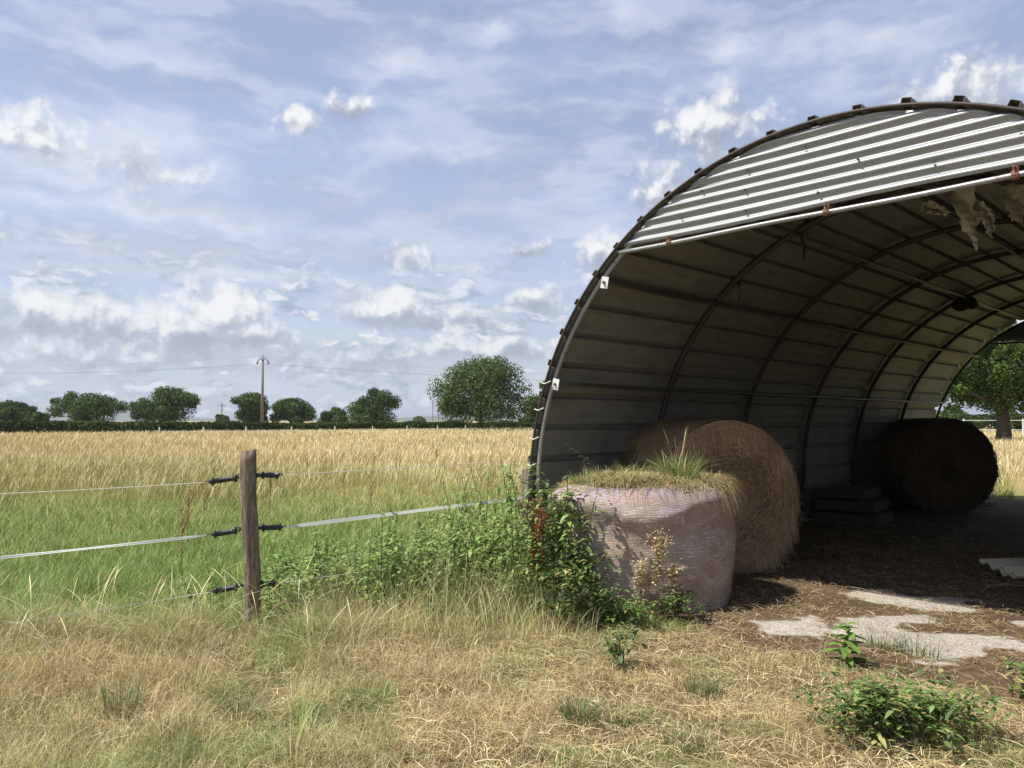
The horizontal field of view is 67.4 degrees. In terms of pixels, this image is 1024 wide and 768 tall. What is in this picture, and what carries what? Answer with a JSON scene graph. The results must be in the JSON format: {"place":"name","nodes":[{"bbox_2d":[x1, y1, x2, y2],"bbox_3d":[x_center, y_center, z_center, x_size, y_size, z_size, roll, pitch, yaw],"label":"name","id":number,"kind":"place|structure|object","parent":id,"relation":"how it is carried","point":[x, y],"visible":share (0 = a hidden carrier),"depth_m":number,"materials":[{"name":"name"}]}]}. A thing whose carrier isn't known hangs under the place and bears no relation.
{"place":"outdoors","nodes":[
{"label":"outdoors","id":0,"kind":"place"},
{"bbox_2d":[42,410,528,420],"bbox_3d":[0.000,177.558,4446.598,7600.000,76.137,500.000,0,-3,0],"label":"hills","id":1,"kind":"structure","parent":0,"point":[123,416],"depth_m":4246.38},
{"bbox_2d":[0,426,1023,513],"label":"hay field","id":2,"kind":"structure","parent":0,"point":[155,459],"depth_m":21.87,"materials":[{"name":"yellow plant"}]},
{"bbox_2d":[0,421,1023,767],"bbox_3d":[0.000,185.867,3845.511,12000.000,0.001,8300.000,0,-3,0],"label":"ground","id":3,"kind":"structure","parent":0,"point":[1016,489],"depth_m":4.43,"materials":[{"name":"plant"}]},
{"bbox_2d":[0,399,37,420],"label":"broadleaf tree","id":4,"kind":"object","parent":3,"relation":"on","point":[12,410],"visible":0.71,"depth_m":118.62,"materials":[{"name":"green plant"}]},
{"bbox_2d":[22,411,49,427],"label":"broadleaf tree","id":5,"kind":"object","parent":3,"relation":"on","point":[37,415],"visible":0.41,"depth_m":117.29,"materials":[{"name":"green plant"}]},
{"bbox_2d":[46,390,128,426],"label":"broadleaf tree","id":6,"kind":"object","parent":3,"relation":"on","point":[82,407],"visible":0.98,"depth_m":117.88,"materials":[{"name":"green plant"}]},
{"bbox_2d":[74,663,162,724],"bbox_3d":[-2.119,1.664,4.117,0.461,0.270,0.456,0,-3,0],"label":"grass tuft","id":7,"kind":"object","parent":3,"relation":"on","point":[104,698],"visible":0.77,"depth_m":4.11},
{"bbox_2d":[125,385,201,421],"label":"broadleaf tree","id":8,"kind":"object","parent":3,"relation":"on","point":[168,404],"visible":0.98,"depth_m":115.71,"materials":[{"name":"green plant"}]},
{"bbox_2d":[177,500,193,585],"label":"dock plant","id":9,"kind":"object","parent":3,"relation":"on","point":[183,530],"visible":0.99,"depth_m":7.43,"materials":[{"name":"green plant"}]},
{"bbox_2d":[177,577,202,612],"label":"nettle","id":10,"kind":"object","parent":3,"relation":"on","point":[189,597],"visible":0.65,"depth_m":6.12,"materials":[{"name":"green plant"}]},
{"bbox_2d":[198,542,222,605],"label":"nettle","id":11,"kind":"object","parent":3,"relation":"on","point":[207,561],"visible":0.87,"depth_m":6.25,"materials":[{"name":"green plant"}]},
{"bbox_2d":[206,686,270,730],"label":"grass tuft","id":12,"kind":"object","parent":3,"relation":"on","point":[248,713],"visible":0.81,"depth_m":4.07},
{"bbox_2d":[230,391,270,421],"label":"broadleaf tree","id":13,"kind":"object","parent":3,"relation":"on","point":[249,406],"visible":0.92,"depth_m":121.06,"materials":[{"name":"green plant"}]},
{"bbox_2d":[0,449,525,632],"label":"electric fence","id":14,"kind":"object","parent":3,"relation":"on","point":[250,528],"visible":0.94,"depth_m":5.81,"materials":[{"name":"brown wood"}]},
{"bbox_2d":[0,419,533,434],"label":"clipped hedge","id":15,"kind":"object","parent":3,"relation":"on","point":[16,426],"visible":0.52,"depth_m":83.44,"materials":[{"name":"green plant"}]},
{"bbox_2d":[259,565,277,622],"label":"nettle","id":16,"kind":"object","parent":3,"relation":"on","point":[271,600],"visible":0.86,"depth_m":5.82,"materials":[{"name":"green plant"}]},
{"bbox_2d":[262,532,289,610],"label":"nettle","id":17,"kind":"object","parent":3,"relation":"on","point":[276,556],"visible":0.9,"depth_m":6.06,"materials":[{"name":"green plant"}]},
{"bbox_2d":[269,397,317,422],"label":"broadleaf tree","id":18,"kind":"object","parent":3,"relation":"on","point":[292,410],"visible":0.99,"depth_m":122.48,"materials":[{"name":"green plant"}]},
{"bbox_2d":[293,549,313,610],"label":"nettle","id":19,"kind":"object","parent":3,"relation":"on","point":[301,580],"visible":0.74,"depth_m":6.12,"materials":[{"name":"green plant"}]},
{"bbox_2d":[74,356,541,421],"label":"power pole","id":20,"kind":"object","parent":3,"relation":"on","point":[262,400],"visible":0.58,"depth_m":105.11,"materials":[{"name":"wood"}]},
{"bbox_2d":[303,536,324,602],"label":"nettle","id":21,"kind":"object","parent":3,"relation":"on","point":[314,564],"visible":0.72,"depth_m":6.34,"materials":[{"name":"green plant"}]},
{"bbox_2d":[306,538,325,603],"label":"nettle","id":22,"kind":"object","parent":3,"relation":"on","point":[316,587],"visible":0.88,"depth_m":6.38,"materials":[{"name":"green plant"}]},
{"bbox_2d":[159,425,481,435],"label":"paddock fence","id":23,"kind":"object","parent":3,"relation":"on","point":[203,431],"visible":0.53,"depth_m":75.64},
{"bbox_2d":[317,407,348,422],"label":"broadleaf tree","id":24,"kind":"object","parent":3,"relation":"on","point":[335,414],"visible":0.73,"depth_m":128.74,"materials":[{"name":"green plant"}]},
{"bbox_2d":[343,536,360,597],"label":"nettle","id":25,"kind":"object","parent":3,"relation":"on","point":[357,564],"visible":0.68,"depth_m":6.50,"materials":[{"name":"green plant"}]},
{"bbox_2d":[358,527,378,607],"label":"nettle","id":26,"kind":"object","parent":3,"relation":"on","point":[370,563],"visible":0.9,"depth_m":6.18,"materials":[{"name":"green plant"}]},
{"bbox_2d":[344,387,402,422],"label":"broadleaf tree","id":27,"kind":"object","parent":3,"relation":"on","point":[373,405],"visible":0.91,"depth_m":126.37,"materials":[{"name":"green plant"}]},
{"bbox_2d":[367,538,389,606],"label":"nettle","id":28,"kind":"object","parent":3,"relation":"on","point":[378,576],"visible":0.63,"depth_m":6.24,"materials":[{"name":"green plant"}]},
{"bbox_2d":[369,512,390,600],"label":"nettle","id":29,"kind":"object","parent":3,"relation":"on","point":[380,565],"visible":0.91,"depth_m":6.17,"materials":[{"name":"green plant"}]},
{"bbox_2d":[381,535,404,605],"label":"nettle","id":30,"kind":"object","parent":3,"relation":"on","point":[393,577],"visible":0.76,"depth_m":6.25,"materials":[{"name":"green plant"}]},
{"bbox_2d":[385,529,405,602],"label":"nettle","id":31,"kind":"object","parent":3,"relation":"on","point":[397,557],"visible":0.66,"depth_m":6.40,"materials":[{"name":"green plant"}]},
{"bbox_2d":[400,523,428,591],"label":"nettle","id":32,"kind":"object","parent":3,"relation":"on","point":[412,548],"visible":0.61,"depth_m":6.65,"materials":[{"name":"green plant"}]},
{"bbox_2d":[409,531,426,600],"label":"nettle","id":33,"kind":"object","parent":3,"relation":"on","point":[416,553],"visible":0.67,"depth_m":6.54,"materials":[{"name":"green plant"}]},
{"bbox_2d":[417,534,435,599],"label":"nettle","id":34,"kind":"object","parent":3,"relation":"on","point":[424,583],"visible":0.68,"depth_m":6.50,"materials":[{"name":"green plant"}]},
{"bbox_2d":[262,515,597,624],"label":"weed undergrowth","id":35,"kind":"object","parent":3,"relation":"on","point":[441,549],"visible":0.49,"depth_m":6.26,"materials":[{"name":"green plant"}]},
{"bbox_2d":[433,507,459,595],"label":"nettle","id":36,"kind":"object","parent":3,"relation":"on","point":[445,553],"visible":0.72,"depth_m":6.53,"materials":[{"name":"green plant"}]},
{"bbox_2d":[443,501,465,597],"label":"nettle","id":37,"kind":"object","parent":3,"relation":"on","point":[455,547],"visible":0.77,"depth_m":6.53,"materials":[{"name":"green plant"}]},
{"bbox_2d":[445,518,470,587],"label":"nettle","id":38,"kind":"object","parent":3,"relation":"on","point":[460,556],"visible":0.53,"depth_m":6.74,"materials":[{"name":"green plant"}]},
{"bbox_2d":[451,485,474,579],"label":"nettle","id":39,"kind":"object","parent":3,"relation":"on","point":[463,529],"visible":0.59,"depth_m":6.96,"materials":[{"name":"green plant"}]},
{"bbox_2d":[458,483,482,592],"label":"nettle","id":40,"kind":"object","parent":3,"relation":"on","point":[471,550],"visible":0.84,"depth_m":6.49,"materials":[{"name":"green plant"}]},
{"bbox_2d":[426,354,532,428],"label":"broadleaf tree","id":41,"kind":"object","parent":3,"relation":"on","point":[486,379],"visible":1,"depth_m":97.62,"materials":[{"name":"green plant"}]},
{"bbox_2d":[474,523,488,591],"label":"nettle","id":42,"kind":"object","parent":3,"relation":"on","point":[480,542],"visible":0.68,"depth_m":6.72,"materials":[{"name":"green plant"}]},
{"bbox_2d":[467,467,498,589],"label":"nettle","id":43,"kind":"object","parent":3,"relation":"on","point":[476,503],"visible":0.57,"depth_m":7.33,"materials":[{"name":"green plant"}]},
{"bbox_2d":[475,471,494,593],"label":"nettle","id":44,"kind":"object","parent":3,"relation":"on","point":[483,512],"visible":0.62,"depth_m":6.85,"materials":[{"name":"green plant"}]},
{"bbox_2d":[482,513,497,592],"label":"nettle","id":45,"kind":"object","parent":3,"relation":"on","point":[490,521],"visible":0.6,"depth_m":6.74,"materials":[{"name":"green plant"}]},
{"bbox_2d":[490,504,512,606],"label":"nettle","id":46,"kind":"object","parent":3,"relation":"on","point":[500,540],"visible":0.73,"depth_m":6.44,"materials":[{"name":"green plant"}]},
{"bbox_2d":[492,458,516,600],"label":"nettle","id":47,"kind":"object","parent":3,"relation":"on","point":[508,523],"visible":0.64,"depth_m":6.55,"materials":[{"name":"green plant"}]},
{"bbox_2d":[494,459,519,576],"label":"nettle","id":48,"kind":"object","parent":3,"relation":"on","point":[506,513],"visible":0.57,"depth_m":6.89,"materials":[{"name":"green plant"}]},
{"bbox_2d":[0,466,1016,646],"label":"green pasture","id":49,"kind":"structure","parent":3,"relation":"on","point":[131,580],"depth_m":9.50,"materials":[{"name":"green plant"}]},
{"bbox_2d":[494,455,523,588],"bbox_3d":[-0.022,1.244,6.520,0.256,1.340,0.184,1,-3,-25],"label":"nettle","id":50,"kind":"object","parent":3,"relation":"on","point":[502,469],"visible":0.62,"depth_m":6.52,"materials":[{"name":"green plant"}]},
{"bbox_2d":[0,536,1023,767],"bbox_3d":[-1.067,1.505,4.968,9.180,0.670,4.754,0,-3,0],"label":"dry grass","id":51,"kind":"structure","parent":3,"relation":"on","point":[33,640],"depth_m":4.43,"materials":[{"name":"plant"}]},
{"bbox_2d":[501,479,525,617],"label":"nettle","id":52,"kind":"object","parent":3,"relation":"on","point":[511,574],"visible":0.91,"depth_m":6.10,"materials":[{"name":"green plant"}]},
{"bbox_2d":[512,497,535,607],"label":"nettle","id":53,"kind":"object","parent":3,"relation":"on","point":[528,540],"visible":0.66,"depth_m":6.29,"materials":[{"name":"green plant"}]},
{"bbox_2d":[509,463,538,560],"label":"nettle","id":54,"kind":"object","parent":3,"relation":"on","point":[526,500],"visible":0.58,"depth_m":7.38,"materials":[{"name":"green plant"}]},
{"bbox_2d":[515,522,538,616],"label":"nettle","id":55,"kind":"object","parent":3,"relation":"on","point":[523,584],"visible":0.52,"depth_m":6.28,"materials":[{"name":"green plant"}]},
{"bbox_2d":[519,381,543,417],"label":"broadleaf tree","id":56,"kind":"object","parent":3,"relation":"on","point":[530,404],"visible":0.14,"depth_m":96.25,"materials":[{"name":"green plant"}]},
{"bbox_2d":[514,479,551,587],"bbox_3d":[0.192,1.347,6.430,0.347,1.126,0.171,-3,-4,45],"label":"nettle","id":57,"kind":"object","parent":3,"relation":"on","point":[536,518],"visible":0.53,"depth_m":6.41,"materials":[{"name":"green plant"}]},
{"bbox_2d":[516,497,551,619],"bbox_3d":[0.169,1.399,6.120,0.255,0.992,0.260,-1,-3,27],"label":"dock plant","id":58,"kind":"object","parent":3,"relation":"on","point":[535,526],"visible":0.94,"depth_m":6.11,"materials":[{"name":"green plant"}]},
{"bbox_2d":[529,535,550,608],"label":"nettle","id":59,"kind":"object","parent":3,"relation":"on","point":[537,566],"visible":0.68,"depth_m":6.05,"materials":[{"name":"green plant"}]},
{"bbox_2d":[538,492,554,609],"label":"dock plant","id":60,"kind":"object","parent":3,"relation":"on","point":[549,521],"visible":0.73,"depth_m":6.32,"materials":[{"name":"brown plant"}]},
{"bbox_2d":[538,492,556,599],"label":"nettle","id":61,"kind":"object","parent":3,"relation":"on","point":[546,542],"visible":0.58,"depth_m":6.55,"materials":[{"name":"green plant"}]},
{"bbox_2d":[536,493,561,589],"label":"nettle","id":62,"kind":"object","parent":3,"relation":"on","point":[555,542],"visible":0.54,"depth_m":6.51,"materials":[{"name":"green plant"}]},
{"bbox_2d":[544,491,563,598],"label":"nettle","id":63,"kind":"object","parent":3,"relation":"on","point":[556,532],"visible":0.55,"depth_m":6.56,"materials":[{"name":"green plant"}]},
{"bbox_2d":[508,551,608,631],"bbox_3d":[0.394,1.573,5.875,0.678,0.623,0.599,2,-4,-42],"label":"weed","id":64,"kind":"object","parent":3,"relation":"on","point":[562,601],"visible":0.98,"depth_m":5.83,"materials":[{"name":"green plant"}]},
{"bbox_2d":[552,505,572,599],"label":"nettle","id":65,"kind":"object","parent":3,"relation":"on","point":[565,545],"visible":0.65,"depth_m":6.23,"materials":[{"name":"green plant"}]},
{"bbox_2d":[552,499,576,591],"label":"nettle","id":66,"kind":"object","parent":3,"relation":"on","point":[563,540],"visible":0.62,"depth_m":6.45,"materials":[{"name":"green plant"}]},
{"bbox_2d":[558,471,577,601],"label":"nettle","id":67,"kind":"object","parent":3,"relation":"on","point":[569,525],"visible":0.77,"depth_m":6.28,"materials":[{"name":"green plant"}]},
{"bbox_2d":[548,687,610,728],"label":"grass tuft","id":68,"kind":"object","parent":3,"relation":"on","point":[567,713],"visible":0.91,"depth_m":4.07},
{"bbox_2d":[575,490,601,596],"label":"nettle","id":69,"kind":"object","parent":3,"relation":"on","point":[588,549],"visible":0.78,"depth_m":6.25,"materials":[{"name":"green plant"}]},
{"bbox_2d":[538,485,640,610],"bbox_3d":[0.530,1.405,6.624,0.393,1.030,1.332,2,-3,-34],"label":"climbing weed","id":70,"kind":"object","parent":3,"relation":"on","point":[574,518],"visible":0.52,"depth_m":6.51,"materials":[{"name":"green plant"}]},
{"bbox_2d":[595,618,645,671],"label":"weed","id":71,"kind":"object","parent":3,"relation":"on","point":[616,651],"visible":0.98,"depth_m":4.89,"materials":[{"name":"green plant"}]},
{"bbox_2d":[564,583,689,628],"bbox_3d":[0.849,1.723,5.952,1.079,0.332,0.470,-1,-3,11],"label":"weed","id":72,"kind":"object","parent":3,"relation":"on","point":[609,613],"visible":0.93,"depth_m":5.93,"materials":[{"name":"green plant"}]},
{"bbox_2d":[600,699,669,730],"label":"grass tuft","id":73,"kind":"object","parent":3,"relation":"on","point":[626,721],"visible":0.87,"depth_m":4.05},
{"bbox_2d":[632,553,653,619],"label":"dry weed","id":74,"kind":"object","parent":3,"relation":"on","point":[643,572],"visible":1,"depth_m":6.09,"materials":[{"name":"beige plant"}]},
{"bbox_2d":[654,721,717,760],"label":"grass tuft","id":75,"kind":"object","parent":3,"relation":"on","point":[683,741],"visible":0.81,"depth_m":3.73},
{"bbox_2d":[679,670,732,701],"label":"grass tuft","id":76,"kind":"object","parent":3,"relation":"on","point":[708,691],"visible":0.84,"depth_m":4.44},
{"bbox_2d":[517,95,1023,573],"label":"barn","id":77,"kind":"structure","parent":3,"relation":"on","point":[841,348],"depth_m":8.71,"materials":[{"name":"metal"}]},
{"bbox_2d":[798,219,807,260],"bbox_3d":[3.053,-1.537,8.046,0.110,0.509,0.068,0,-3,0],"label":"hanging rope","id":78,"kind":"object","parent":77,"relation":"hanging from","point":[802,233],"visible":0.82,"depth_m":8.03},
{"bbox_2d":[920,200,950,215],"bbox_3d":[3.423,-1.423,6.225,0.125,0.142,0.251,3,-4,-44],"label":"torn lining","id":79,"kind":"object","parent":77,"relation":"hanging from","point":[930,207],"visible":1,"depth_m":6.21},
{"bbox_2d":[951,294,978,311],"bbox_3d":[7.248,-1.377,12.319,0.368,0.436,0.383,0,-3,0],"label":"hanging bundle","id":80,"kind":"object","parent":77,"relation":"hanging from","point":[961,304],"visible":0.9,"depth_m":12.20,"materials":[{"name":"wicker"}]},
{"bbox_2d":[951,186,981,250],"bbox_3d":[3.586,-1.305,6.059,0.232,0.547,0.122,-2,-4,41],"label":"torn lining","id":81,"kind":"object","parent":77,"relation":"hanging from","point":[964,200],"visible":0.91,"depth_m":6.05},
{"bbox_2d":[975,201,996,237],"bbox_3d":[3.680,-1.279,5.966,0.141,0.308,0.132,-2,-3,33],"label":"torn lining","id":82,"kind":"object","parent":77,"relation":"hanging from","point":[986,214],"visible":1,"depth_m":5.95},
{"bbox_2d":[999,184,1023,222],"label":"torn lining","id":83,"kind":"object","parent":77,"relation":"hanging from","point":[1013,198],"visible":1,"depth_m":6.00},
{"bbox_2d":[794,658,1020,757],"bbox_3d":[1.963,1.618,3.866,1.024,0.344,0.754,-1,-3,22],"label":"bramble patch","id":84,"kind":"object","parent":3,"relation":"on","point":[873,704],"visible":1,"depth_m":3.78,"materials":[{"name":"green plant"}]},
{"bbox_2d":[935,404,981,427],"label":"broadleaf tree","id":85,"kind":"object","parent":3,"relation":"on","point":[947,413],"visible":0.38,"depth_m":74.03,"materials":[{"name":"green plant"}]},
{"bbox_2d":[939,320,1023,440],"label":"broadleaf tree","id":86,"kind":"object","parent":3,"relation":"on","point":[977,383],"visible":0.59,"depth_m":43.30,"materials":[{"name":"green plant"}]},
{"bbox_2d":[967,414,1013,430],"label":"clipped hedge","id":87,"kind":"object","parent":3,"relation":"on","point":[987,424],"visible":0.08,"depth_m":91.00,"materials":[{"name":"green plant"}]},
{"bbox_2d":[1000,656,1023,704],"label":"weed","id":88,"kind":"object","parent":3,"relation":"on","point":[1021,666],"visible":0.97,"depth_m":4.36,"materials":[{"name":"green plant"}]},
{"bbox_2d":[1009,409,1023,430],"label":"broadleaf tree","id":89,"kind":"object","parent":3,"relation":"on","point":[1017,425],"visible":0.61,"depth_m":78.71,"materials":[{"name":"green plant"}]},
{"bbox_2d":[0,0,1023,418],"label":"sky","id":90,"kind":"structure","parent":0,"point":[435,185],"materials":[{"name":"blue"}]},
{"bbox_2d":[532,498,1023,728],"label":"barn floor","id":91,"kind":"structure","parent":0,"point":[1007,514],"depth_m":6.81,"materials":[{"name":"soil"}]},
{"bbox_2d":[547,469,755,614],"bbox_3d":[1.259,1.380,7.099,1.905,1.195,1.773,0,-3,0],"label":"wrapped hay bale","id":92,"kind":"object","parent":91,"relation":"on","point":[697,520],"visible":0.74,"depth_m":6.40,"materials":[{"name":"plastic"}]},
{"bbox_2d":[561,466,607,484],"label":"grass tuft","id":93,"kind":"object","parent":92,"relation":"on","point":[579,478],"visible":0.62,"depth_m":6.88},
{"bbox_2d":[584,464,629,476],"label":"grass tuft","id":94,"kind":"object","parent":92,"relation":"on","point":[587,473],"visible":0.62,"depth_m":7.29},
{"bbox_2d":[636,428,716,479],"bbox_3d":[1.511,0.616,6.923,0.895,0.512,0.861,2,-3,-35],"label":"grass tuft","id":95,"kind":"object","parent":92,"relation":"on","point":[678,467],"visible":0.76,"depth_m":6.83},
{"bbox_2d":[644,526,673,618],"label":"dry weed","id":96,"kind":"object","parent":91,"relation":"on","point":[658,553],"visible":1,"depth_m":6.12,"materials":[{"name":"beige plant"}]},
{"bbox_2d":[662,556,685,617],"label":"dry weed","id":97,"kind":"object","parent":91,"relation":"on","point":[672,576],"visible":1,"depth_m":6.11,"materials":[{"name":"beige plant"}]},
{"bbox_2d":[650,583,705,620],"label":"weed","id":98,"kind":"object","parent":91,"relation":"on","point":[671,599],"visible":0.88,"depth_m":6.08,"materials":[{"name":"green plant"}]},
{"bbox_2d":[617,416,803,573],"bbox_3d":[2.107,1.233,8.618,1.830,1.752,1.371,1,-3,-17],"label":"round hay bale","id":99,"kind":"object","parent":91,"relation":"on","point":[753,458],"visible":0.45,"depth_m":8.14,"materials":[{"name":"plant"}]},
{"bbox_2d":[456,518,1023,744],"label":"straw litter","id":100,"kind":"object","parent":91,"relation":"on","point":[864,598],"visible":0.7,"depth_m":6.44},
{"bbox_2d":[979,558,1023,578],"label":"corrugated offcut","id":101,"kind":"object","parent":100,"relation":"on","point":[1013,568],"visible":1,"depth_m":7.85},
{"bbox_2d":[819,622,872,666],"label":"leafy seedling","id":102,"kind":"object","parent":91,"relation":"on","point":[845,651],"visible":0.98,"depth_m":4.97,"materials":[{"name":"green plant"}]},
{"bbox_2d":[812,509,892,526],"bbox_3d":[5.378,2.088,12.114,0.961,0.166,0.910,-2,-4,40],"label":"grey slab","id":103,"kind":"object","parent":91,"relation":"on","point":[876,519],"depth_m":11.81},
{"bbox_2d":[814,497,887,512],"bbox_3d":[5.400,1.909,12.221,0.890,0.162,0.863,-2,-3,38],"label":"grey slab","id":104,"kind":"object","parent":103,"relation":"on","point":[871,505],"depth_m":11.92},
{"bbox_2d":[816,485,879,499],"bbox_3d":[5.396,1.731,12.333,0.731,0.152,0.806,-2,-4,42],"label":"grey slab","id":105,"kind":"object","parent":104,"relation":"on","point":[850,492],"depth_m":12.10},
{"bbox_2d":[858,608,907,653],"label":"grass tuft","id":106,"kind":"object","parent":91,"relation":"on","point":[878,644],"visible":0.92,"depth_m":5.38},
{"bbox_2d":[892,612,953,662],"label":"grass tuft","id":107,"kind":"object","parent":91,"relation":"on","point":[915,649],"visible":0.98,"depth_m":5.19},
{"bbox_2d":[876,417,1004,511],"bbox_3d":[7.710,1.480,14.151,1.811,1.767,1.547,0,-3,2],"label":"round hay bale","id":108,"kind":"object","parent":91,"relation":"on","point":[936,464],"visible":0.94,"depth_m":13.45,"materials":[{"name":"plant"}]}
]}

